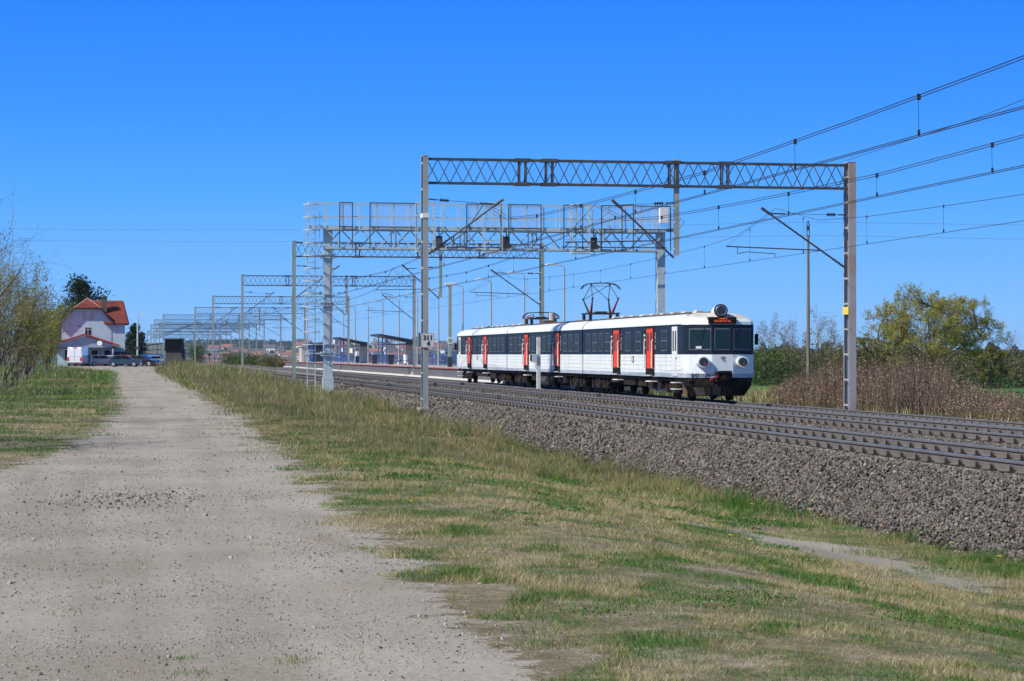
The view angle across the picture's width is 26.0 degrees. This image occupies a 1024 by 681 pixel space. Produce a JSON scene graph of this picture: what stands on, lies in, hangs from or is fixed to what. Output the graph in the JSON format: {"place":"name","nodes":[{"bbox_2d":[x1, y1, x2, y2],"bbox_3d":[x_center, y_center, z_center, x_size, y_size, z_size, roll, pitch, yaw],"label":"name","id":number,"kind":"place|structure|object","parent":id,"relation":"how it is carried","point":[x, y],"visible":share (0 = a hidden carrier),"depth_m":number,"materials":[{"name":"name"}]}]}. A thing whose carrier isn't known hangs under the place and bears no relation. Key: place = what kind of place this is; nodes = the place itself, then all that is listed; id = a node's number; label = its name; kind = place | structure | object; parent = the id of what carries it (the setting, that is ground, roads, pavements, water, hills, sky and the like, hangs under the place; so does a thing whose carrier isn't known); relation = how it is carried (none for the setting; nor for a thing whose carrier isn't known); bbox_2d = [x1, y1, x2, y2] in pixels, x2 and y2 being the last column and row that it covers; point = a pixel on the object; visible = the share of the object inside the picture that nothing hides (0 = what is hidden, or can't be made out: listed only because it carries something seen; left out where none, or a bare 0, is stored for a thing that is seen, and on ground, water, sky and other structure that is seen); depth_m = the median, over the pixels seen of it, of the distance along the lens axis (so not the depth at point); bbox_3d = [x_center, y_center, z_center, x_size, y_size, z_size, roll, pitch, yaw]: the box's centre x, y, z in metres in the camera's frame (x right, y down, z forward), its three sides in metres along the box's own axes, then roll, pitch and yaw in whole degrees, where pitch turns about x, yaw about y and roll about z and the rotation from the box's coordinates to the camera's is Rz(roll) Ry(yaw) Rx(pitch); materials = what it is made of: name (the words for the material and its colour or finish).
{"place":"outdoors","nodes":[
{"label":"outdoors","id":0,"kind":"place"},
{"bbox_2d":[0,342,1023,680],"bbox_3d":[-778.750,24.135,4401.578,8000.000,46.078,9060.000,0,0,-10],"label":"ground","id":1,"kind":"structure","parent":0,"point":[146,388],"depth_m":17.04,"materials":[{"name":"soil"}]},
{"bbox_2d":[0,243,19,312],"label":"budding willow","id":2,"kind":"object","parent":1,"relation":"on","point":[9,280],"visible":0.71,"depth_m":101.44,"materials":[{"name":"green plant"}]},
{"bbox_2d":[0,248,36,361],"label":"budding willow","id":3,"kind":"object","parent":1,"relation":"on","point":[5,269],"visible":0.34,"depth_m":122.97,"materials":[{"name":"green plant"}]},
{"bbox_2d":[0,275,40,373],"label":"budding willow","id":4,"kind":"object","parent":1,"relation":"on","point":[5,341],"visible":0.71,"depth_m":93.70,"materials":[{"name":"green plant"}]},
{"bbox_2d":[6,298,53,373],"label":"budding willow","id":5,"kind":"object","parent":1,"relation":"on","point":[39,345],"visible":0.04,"depth_m":173.49,"materials":[{"name":"green plant"}]},
{"bbox_2d":[0,247,60,387],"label":"budding willow","id":6,"kind":"object","parent":1,"relation":"on","point":[20,340],"visible":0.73,"depth_m":113.13,"materials":[{"name":"green plant"}]},
{"bbox_2d":[8,265,58,380],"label":"budding willow","id":7,"kind":"object","parent":1,"relation":"on","point":[25,372],"visible":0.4,"depth_m":137.07,"materials":[{"name":"green plant"}]},
{"bbox_2d":[6,300,61,376],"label":"budding willow","id":8,"kind":"object","parent":1,"relation":"on","point":[33,372],"visible":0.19,"depth_m":154.66,"materials":[{"name":"green plant"}]},
{"bbox_2d":[0,185,70,300],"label":"bare tree","id":9,"kind":"object","parent":1,"relation":"on","point":[7,287],"visible":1,"depth_m":55.59,"materials":[{"name":"brown plant"}]},
{"bbox_2d":[0,208,90,385],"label":"bare tree","id":10,"kind":"object","parent":1,"relation":"on","point":[8,328],"visible":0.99,"depth_m":70.24,"materials":[{"name":"brown plant"}]},
{"bbox_2d":[34,300,69,370],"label":"budding willow","id":11,"kind":"object","parent":1,"relation":"on","point":[51,348],"visible":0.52,"depth_m":197.59,"materials":[{"name":"green plant"}]},
{"bbox_2d":[36,296,76,367],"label":"budding willow","id":12,"kind":"object","parent":1,"relation":"on","point":[55,314],"visible":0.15,"depth_m":220.71,"materials":[{"name":"green plant"}]},
{"bbox_2d":[51,302,70,357],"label":"yellow green tree","id":13,"kind":"object","parent":1,"relation":"on","point":[64,313],"visible":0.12,"depth_m":317.73,"materials":[{"name":"grey plant"}]},
{"bbox_2d":[67,347,90,365],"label":"parked van","id":14,"kind":"object","parent":1,"relation":"on","point":[77,355],"visible":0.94,"depth_m":281.42,"materials":[{"name":"white paint"}]},
{"bbox_2d":[51,273,113,325],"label":"pine tree","id":15,"kind":"object","parent":1,"relation":"on","point":[80,289],"visible":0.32,"depth_m":334.45,"materials":[{"name":"green plant"}]},
{"bbox_2d":[56,334,119,365],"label":"restaurant annexe","id":16,"kind":"structure","parent":1,"relation":"on","point":[94,348],"depth_m":295.49,"materials":[{"name":"white paint"}]},
{"bbox_2d":[58,297,128,354],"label":"country house","id":17,"kind":"structure","parent":1,"relation":"on","point":[103,318],"depth_m":300.35,"materials":[{"name":"white paint"}]},
{"bbox_2d":[84,355,108,365],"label":"parked car","id":18,"kind":"object","parent":1,"relation":"on","point":[93,360],"visible":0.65,"depth_m":285.82,"materials":[{"name":"grey paint"}]},
{"bbox_2d":[107,355,141,366],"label":"parked car","id":19,"kind":"object","parent":1,"relation":"on","point":[114,361],"visible":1,"depth_m":271.16,"materials":[{"name":"blue paint"}]},
{"bbox_2d":[125,331,132,354],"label":"dark conifer","id":20,"kind":"object","parent":1,"relation":"on","point":[126,339],"visible":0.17,"depth_m":349.62,"materials":[{"name":"green plant"}]},
{"bbox_2d":[125,323,147,354],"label":"dark conifer","id":21,"kind":"object","parent":1,"relation":"on","point":[133,341],"visible":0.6,"depth_m":329.68,"materials":[{"name":"green plant"}]},
{"bbox_2d":[124,355,158,365],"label":"parked car","id":22,"kind":"object","parent":1,"relation":"on","point":[144,359],"visible":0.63,"depth_m":278.13,"materials":[{"name":"black paint"}]},
{"bbox_2d":[136,329,150,353],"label":"dark conifer","id":23,"kind":"object","parent":1,"relation":"on","point":[142,337],"visible":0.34,"depth_m":344.78,"materials":[{"name":"green plant"}]},
{"bbox_2d":[145,355,164,365],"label":"parked car","id":24,"kind":"object","parent":1,"relation":"on","point":[157,357],"visible":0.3,"depth_m":291.32,"materials":[{"name":"grey paint"}]},
{"bbox_2d":[164,338,185,363],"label":"control cabin","id":25,"kind":"object","parent":1,"relation":"on","point":[175,349],"visible":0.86,"depth_m":326.13,"materials":[{"name":"black"}]},
{"bbox_2d":[167,342,179,347],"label":"window","id":26,"kind":"structure","parent":25,"relation":"in","point":[169,344],"depth_m":326.06,"materials":[{"name":"black glass"}]},
{"bbox_2d":[151,334,220,360],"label":"catenary portal","id":27,"kind":"object","parent":1,"relation":"on","point":[192,340],"visible":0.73,"depth_m":614.01,"materials":[{"name":"paint"}]},
{"bbox_2d":[147,331,230,353],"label":"catenary portal","id":28,"kind":"object","parent":1,"relation":"on","point":[189,334],"visible":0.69,"depth_m":554.36,"materials":[{"name":"paint"}]},
{"bbox_2d":[156,328,239,355],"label":"catenary portal","id":29,"kind":"object","parent":1,"relation":"on","point":[198,331],"visible":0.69,"depth_m":515.27,"materials":[{"name":"paint"}]},
{"bbox_2d":[150,324,249,352],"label":"catenary portal","id":30,"kind":"object","parent":1,"relation":"on","point":[199,328],"visible":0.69,"depth_m":475.46,"materials":[{"name":"paint"}]},
{"bbox_2d":[159,322,256,365],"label":"catenary portal","id":31,"kind":"object","parent":1,"relation":"on","point":[209,327],"visible":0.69,"depth_m":451.27,"materials":[{"name":"paint"}]},
{"bbox_2d":[154,319,264,353],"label":"catenary portal","id":32,"kind":"object","parent":1,"relation":"on","point":[171,324],"visible":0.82,"depth_m":426.29,"materials":[{"name":"paint"}]},
{"bbox_2d":[163,314,281,359],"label":"catenary portal","id":33,"kind":"object","parent":1,"relation":"on","point":[239,317],"visible":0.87,"depth_m":382.57,"materials":[{"name":"paint"}]},
{"bbox_2d":[194,307,305,361],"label":"catenary portal","id":34,"kind":"object","parent":1,"relation":"on","point":[259,313],"visible":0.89,"depth_m":326.22,"materials":[{"name":"paint"}]},
{"bbox_2d":[263,344,276,352],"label":"town house","id":35,"kind":"structure","parent":1,"relation":"on","point":[270,347],"depth_m":3626.23,"materials":[{"name":"white paint"}]},
{"bbox_2d":[212,295,349,364],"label":"catenary portal","id":36,"kind":"object","parent":1,"relation":"on","point":[348,335],"visible":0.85,"depth_m":264.09,"materials":[{"name":"paint"}]},
{"bbox_2d":[0,405,606,680],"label":"path pebbles","id":37,"kind":"object","parent":1,"relation":"on","point":[120,495],"visible":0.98,"depth_m":18.70,"materials":[{"name":"stone"}]},
{"bbox_2d":[184,338,456,364],"bbox_3d":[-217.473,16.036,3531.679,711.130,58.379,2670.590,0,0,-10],"label":"town woodland","id":38,"kind":"object","parent":1,"relation":"on","point":[187,343],"visible":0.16,"depth_m":4084.74,"materials":[{"name":"green plant"}]},
{"bbox_2d":[241,274,415,374],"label":"catenary portal","id":39,"kind":"object","parent":1,"relation":"on","point":[346,285],"visible":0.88,"depth_m":201.37,"materials":[{"name":"paint"}]},
{"bbox_2d":[292,241,543,381],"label":"catenary portal","id":40,"kind":"object","parent":1,"relation":"on","point":[541,281],"visible":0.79,"depth_m":141.97,"materials":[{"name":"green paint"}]},
{"bbox_2d":[302,202,684,391],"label":"signal gantry","id":41,"kind":"object","parent":1,"relation":"on","point":[326,256],"visible":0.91,"depth_m":114.40,"materials":[{"name":"metal"}]},
{"bbox_2d":[417,155,855,410],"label":"catenary portal","id":42,"kind":"object","parent":1,"relation":"on","point":[426,340],"visible":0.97,"depth_m":82.05,"materials":[{"name":"paint"}]},
{"bbox_2d":[171,55,1023,337],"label":"overhead line","id":43,"kind":"object","parent":42,"relation":"hanging from","point":[918,98],"visible":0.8,"depth_m":46.52,"materials":[{"name":"grey metal"}]},
{"bbox_2d":[187,134,1023,338],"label":"overhead line","id":44,"kind":"object","parent":42,"relation":"hanging from","point":[876,176],"visible":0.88,"depth_m":61.38,"materials":[{"name":"grey metal"}]},
{"bbox_2d":[218,194,1023,338],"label":"overhead line","id":45,"kind":"object","parent":42,"relation":"hanging from","point":[866,216],"visible":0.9,"depth_m":86.25,"materials":[{"name":"grey metal"}]},
{"bbox_2d":[846,99,1023,160],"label":"anchor wire","id":46,"kind":"object","parent":42,"relation":"attached to","point":[941,129],"visible":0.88,"depth_m":66.67,"materials":[{"name":"grey metal"}]},
{"bbox_2d":[271,375,1023,566],"bbox_3d":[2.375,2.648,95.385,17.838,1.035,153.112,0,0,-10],"label":"ballast stones","id":47,"kind":"object","parent":1,"relation":"on","point":[901,508],"visible":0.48,"depth_m":37.39,"materials":[{"name":"grey gravel"}]},
{"bbox_2d":[186,343,207,363],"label":"green shrub","id":48,"kind":"object","parent":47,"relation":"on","point":[200,347],"visible":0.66,"depth_m":419.83,"materials":[{"name":"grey plant"}]},
{"bbox_2d":[217,349,249,364],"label":"green shrub","id":49,"kind":"object","parent":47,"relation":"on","point":[229,359],"visible":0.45,"depth_m":359.48,"materials":[{"name":"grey plant"}]},
{"bbox_2d":[232,352,264,365],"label":"green shrub","id":50,"kind":"object","parent":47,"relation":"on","point":[250,357],"visible":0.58,"depth_m":348.99,"materials":[{"name":"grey plant"}]},
{"bbox_2d":[245,351,285,366],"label":"green shrub","id":51,"kind":"object","parent":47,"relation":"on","point":[267,361],"visible":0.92,"depth_m":344.21,"materials":[{"name":"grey plant"}]},
{"bbox_2d":[284,361,655,389],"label":"station platform","id":52,"kind":"structure","parent":47,"relation":"on","point":[441,372],"depth_m":211.69,"materials":[{"name":"grey concrete"}]},
{"bbox_2d":[299,343,322,361],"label":"platform kiosk","id":53,"kind":"object","parent":52,"relation":"on","point":[319,349],"visible":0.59,"depth_m":337.94,"materials":[{"name":"glass"}]},
{"bbox_2d":[333,337,367,362],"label":"platform shelter","id":54,"kind":"object","parent":52,"relation":"on","point":[363,346],"visible":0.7,"depth_m":287.09,"materials":[{"name":"metal"}]},
{"bbox_2d":[370,334,412,364],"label":"platform shelter","id":55,"kind":"object","parent":52,"relation":"on","point":[409,347],"visible":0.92,"depth_m":240.78,"materials":[{"name":"metal"}]},
{"bbox_2d":[388,297,399,363],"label":"platform lamp","id":56,"kind":"object","parent":52,"relation":"on","point":[398,331],"visible":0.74,"depth_m":251.38,"materials":[{"name":"metal"}]},
{"bbox_2d":[332,354,456,365],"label":"platform fence","id":57,"kind":"object","parent":52,"relation":"on","point":[454,359],"visible":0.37,"depth_m":256.56,"materials":[{"name":"blue metal"}]},
{"bbox_2d":[407,293,417,364],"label":"platform lamp","id":58,"kind":"object","parent":52,"relation":"on","point":[417,325],"visible":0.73,"depth_m":235.80,"materials":[{"name":"metal"}]},
{"bbox_2d":[431,290,439,365],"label":"platform lamp","id":59,"kind":"object","parent":52,"relation":"on","point":[438,329],"visible":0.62,"depth_m":220.25,"materials":[{"name":"metal"}]},
{"bbox_2d":[444,283,455,366],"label":"platform mast","id":60,"kind":"object","parent":52,"relation":"on","point":[450,340],"visible":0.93,"depth_m":196.94,"materials":[{"name":"grey metal"}]},
{"bbox_2d":[449,284,463,330],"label":"platform lamp","id":61,"kind":"object","parent":52,"relation":"on","point":[462,308],"visible":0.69,"depth_m":204.72,"materials":[{"name":"metal"}]},
{"bbox_2d":[476,278,491,325],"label":"platform lamp","id":62,"kind":"object","parent":52,"relation":"on","point":[490,303],"visible":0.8,"depth_m":189.16,"materials":[{"name":"metal"}]},
{"bbox_2d":[508,272,524,323],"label":"platform lamp","id":63,"kind":"object","parent":52,"relation":"on","point":[524,297],"visible":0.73,"depth_m":173.59,"materials":[{"name":"metal"}]},
{"bbox_2d":[546,263,564,321],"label":"platform lamp","id":64,"kind":"object","parent":52,"relation":"on","point":[563,291],"visible":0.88,"depth_m":158.04,"materials":[{"name":"metal"}]},
{"bbox_2d":[530,337,540,388],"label":"marker post","id":65,"kind":"object","parent":47,"relation":"on","point":[536,357],"visible":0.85,"depth_m":110.12,"materials":[{"name":"metal"}]},
{"bbox_2d":[199,364,1023,478],"bbox_3d":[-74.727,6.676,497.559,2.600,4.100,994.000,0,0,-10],"label":"railway track","id":66,"kind":"structure","parent":47,"relation":"on","point":[988,458],"depth_m":44.65,"materials":[{"name":"grey metal"}]},
{"bbox_2d":[206,363,1023,444],"bbox_3d":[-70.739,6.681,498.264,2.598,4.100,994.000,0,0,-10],"label":"railway track","id":67,"kind":"structure","parent":47,"relation":"on","point":[995,434],"depth_m":58.62,"materials":[{"name":"grey metal"}]},
{"bbox_2d":[279,367,1023,427],"bbox_3d":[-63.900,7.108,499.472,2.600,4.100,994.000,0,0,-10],"label":"railway track","id":68,"kind":"structure","parent":47,"relation":"on","point":[938,418],"depth_m":82.37,"materials":[{"name":"grey metal"}]},
{"bbox_2d":[454,283,757,400],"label":"electric train","id":69,"kind":"object","parent":68,"relation":"on","point":[694,354],"visible":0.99,"depth_m":102.21,"materials":[{"name":"white paint"}]},
{"bbox_2d":[754,320,771,373],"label":"bare poplar","id":70,"kind":"object","parent":1,"relation":"on","point":[758,349],"visible":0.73,"depth_m":419.86,"materials":[{"name":"grey plant"}]},
{"bbox_2d":[751,342,795,385],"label":"green bush","id":71,"kind":"object","parent":1,"relation":"on","point":[762,364],"visible":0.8,"depth_m":209.69,"materials":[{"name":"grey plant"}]},
{"bbox_2d":[765,310,782,359],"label":"bare poplar","id":72,"kind":"object","parent":1,"relation":"on","point":[773,335],"visible":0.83,"depth_m":439.17,"materials":[{"name":"grey plant"}]},
{"bbox_2d":[754,345,805,384],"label":"green bush","id":73,"kind":"object","parent":1,"relation":"on","point":[792,366],"visible":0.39,"depth_m":224.51,"materials":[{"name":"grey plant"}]},
{"bbox_2d":[773,316,797,352],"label":"bare poplar","id":74,"kind":"object","parent":1,"relation":"on","point":[783,336],"visible":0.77,"depth_m":429.91,"materials":[{"name":"grey plant"}]},
{"bbox_2d":[782,319,800,351],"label":"bare poplar","id":75,"kind":"object","parent":1,"relation":"on","point":[790,341],"visible":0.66,"depth_m":449.98,"materials":[{"name":"grey plant"}]},
{"bbox_2d":[770,340,828,382],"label":"green bush","id":76,"kind":"object","parent":1,"relation":"on","point":[811,363],"visible":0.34,"depth_m":229.54,"materials":[{"name":"grey plant"}]},
{"bbox_2d":[792,325,813,365],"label":"bare poplar","id":77,"kind":"object","parent":1,"relation":"on","point":[804,348],"visible":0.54,"depth_m":429.75,"materials":[{"name":"grey plant"}]},
{"bbox_2d":[806,221,809,376],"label":"power pole","id":78,"kind":"object","parent":1,"relation":"on","point":[808,318],"visible":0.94,"depth_m":159.90,"materials":[{"name":"brown wood"}]},
{"bbox_2d":[37,235,995,241],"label":"power line","id":79,"kind":"object","parent":78,"relation":"attached to","point":[491,240],"visible":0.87,"depth_m":170.05,"materials":[{"name":"grey metal"}]},
{"bbox_2d":[77,222,995,229],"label":"power line","id":80,"kind":"object","parent":78,"relation":"attached to","point":[586,226],"visible":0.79,"depth_m":164.79,"materials":[{"name":"grey metal"}]},
{"bbox_2d":[799,336,842,378],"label":"green bush","id":81,"kind":"object","parent":1,"relation":"on","point":[824,353],"visible":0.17,"depth_m":239.63,"materials":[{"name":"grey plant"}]},
{"bbox_2d":[810,304,838,353],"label":"bare poplar","id":82,"kind":"object","parent":1,"relation":"on","point":[822,327],"visible":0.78,"depth_m":399.77,"materials":[{"name":"grey plant"}]},
{"bbox_2d":[813,316,837,362],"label":"bare poplar","id":83,"kind":"object","parent":1,"relation":"on","point":[831,332],"visible":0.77,"depth_m":409.30,"materials":[{"name":"grey plant"}]},
{"bbox_2d":[811,341,877,378],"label":"green bush","id":84,"kind":"object","parent":1,"relation":"on","point":[831,356],"visible":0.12,"depth_m":235.09,"materials":[{"name":"grey plant"}]},
{"bbox_2d":[833,336,881,369],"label":"olive tree","id":85,"kind":"object","parent":1,"relation":"on","point":[841,353],"visible":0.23,"depth_m":214.17,"materials":[{"name":"green plant"}]},
{"bbox_2d":[842,333,896,375],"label":"olive tree","id":86,"kind":"object","parent":1,"relation":"on","point":[864,348],"visible":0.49,"depth_m":199.42,"materials":[{"name":"green plant"}]},
{"bbox_2d":[754,341,1023,375],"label":"woodland","id":87,"kind":"object","parent":1,"relation":"on","point":[989,344],"visible":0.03,"depth_m":463.53,"materials":[{"name":"green plant"}]},
{"bbox_2d":[766,332,1023,422],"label":"dry knotweed","id":88,"kind":"object","parent":1,"relation":"on","point":[921,376],"depth_m":93.64,"materials":[{"name":"brown plant"}]},
{"bbox_2d":[861,345,942,379],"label":"green bush","id":89,"kind":"object","parent":1,"relation":"on","point":[901,362],"visible":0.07,"depth_m":219.96,"materials":[{"name":"grey plant"}]},
{"bbox_2d":[859,281,1013,379],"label":"spreading tree","id":90,"kind":"object","parent":1,"relation":"on","point":[898,329],"visible":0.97,"depth_m":183.79,"materials":[{"name":"green plant"}]},
{"bbox_2d":[923,347,990,388],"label":"green bush","id":91,"kind":"object","parent":1,"relation":"on","point":[962,366],"visible":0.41,"depth_m":209.67,"materials":[{"name":"grey plant"}]},
{"bbox_2d":[944,348,1016,388],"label":"green bush","id":92,"kind":"object","parent":1,"relation":"on","point":[984,379],"visible":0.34,"depth_m":214.47,"materials":[{"name":"grey plant"}]},
{"bbox_2d":[968,345,1014,389],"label":"olive tree","id":93,"kind":"object","parent":1,"relation":"on","point":[998,355],"visible":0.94,"depth_m":203.48,"materials":[{"name":"green plant"}]},
{"bbox_2d":[967,344,1023,387],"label":"green bush","id":94,"kind":"object","parent":1,"relation":"on","point":[1011,372],"visible":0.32,"depth_m":219.16,"materials":[{"name":"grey plant"}]},
{"bbox_2d":[997,347,1023,387],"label":"green bush","id":95,"kind":"object","parent":1,"relation":"on","point":[1020,381],"visible":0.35,"depth_m":224.47,"materials":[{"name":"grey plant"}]},
{"bbox_2d":[1003,330,1020,354],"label":"bare poplar","id":96,"kind":"object","parent":1,"relation":"on","point":[1012,343],"visible":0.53,"depth_m":500.45,"materials":[{"name":"grey plant"}]},
{"bbox_2d":[0,356,1023,680],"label":"verge grass","id":97,"kind":"structure","parent":0,"point":[260,392],"depth_m":25.89,"materials":[{"name":"green plant"}]},
{"bbox_2d":[0,0,1023,349],"label":"sky","id":98,"kind":"structure","parent":0,"point":[216,122],"materials":[{"name":"blue"}]},
{"bbox_2d":[596,386,1023,422],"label":"trackside grass","id":99,"kind":"structure","parent":0,"point":[755,394],"depth_m":115.07,"materials":[{"name":"plant"}]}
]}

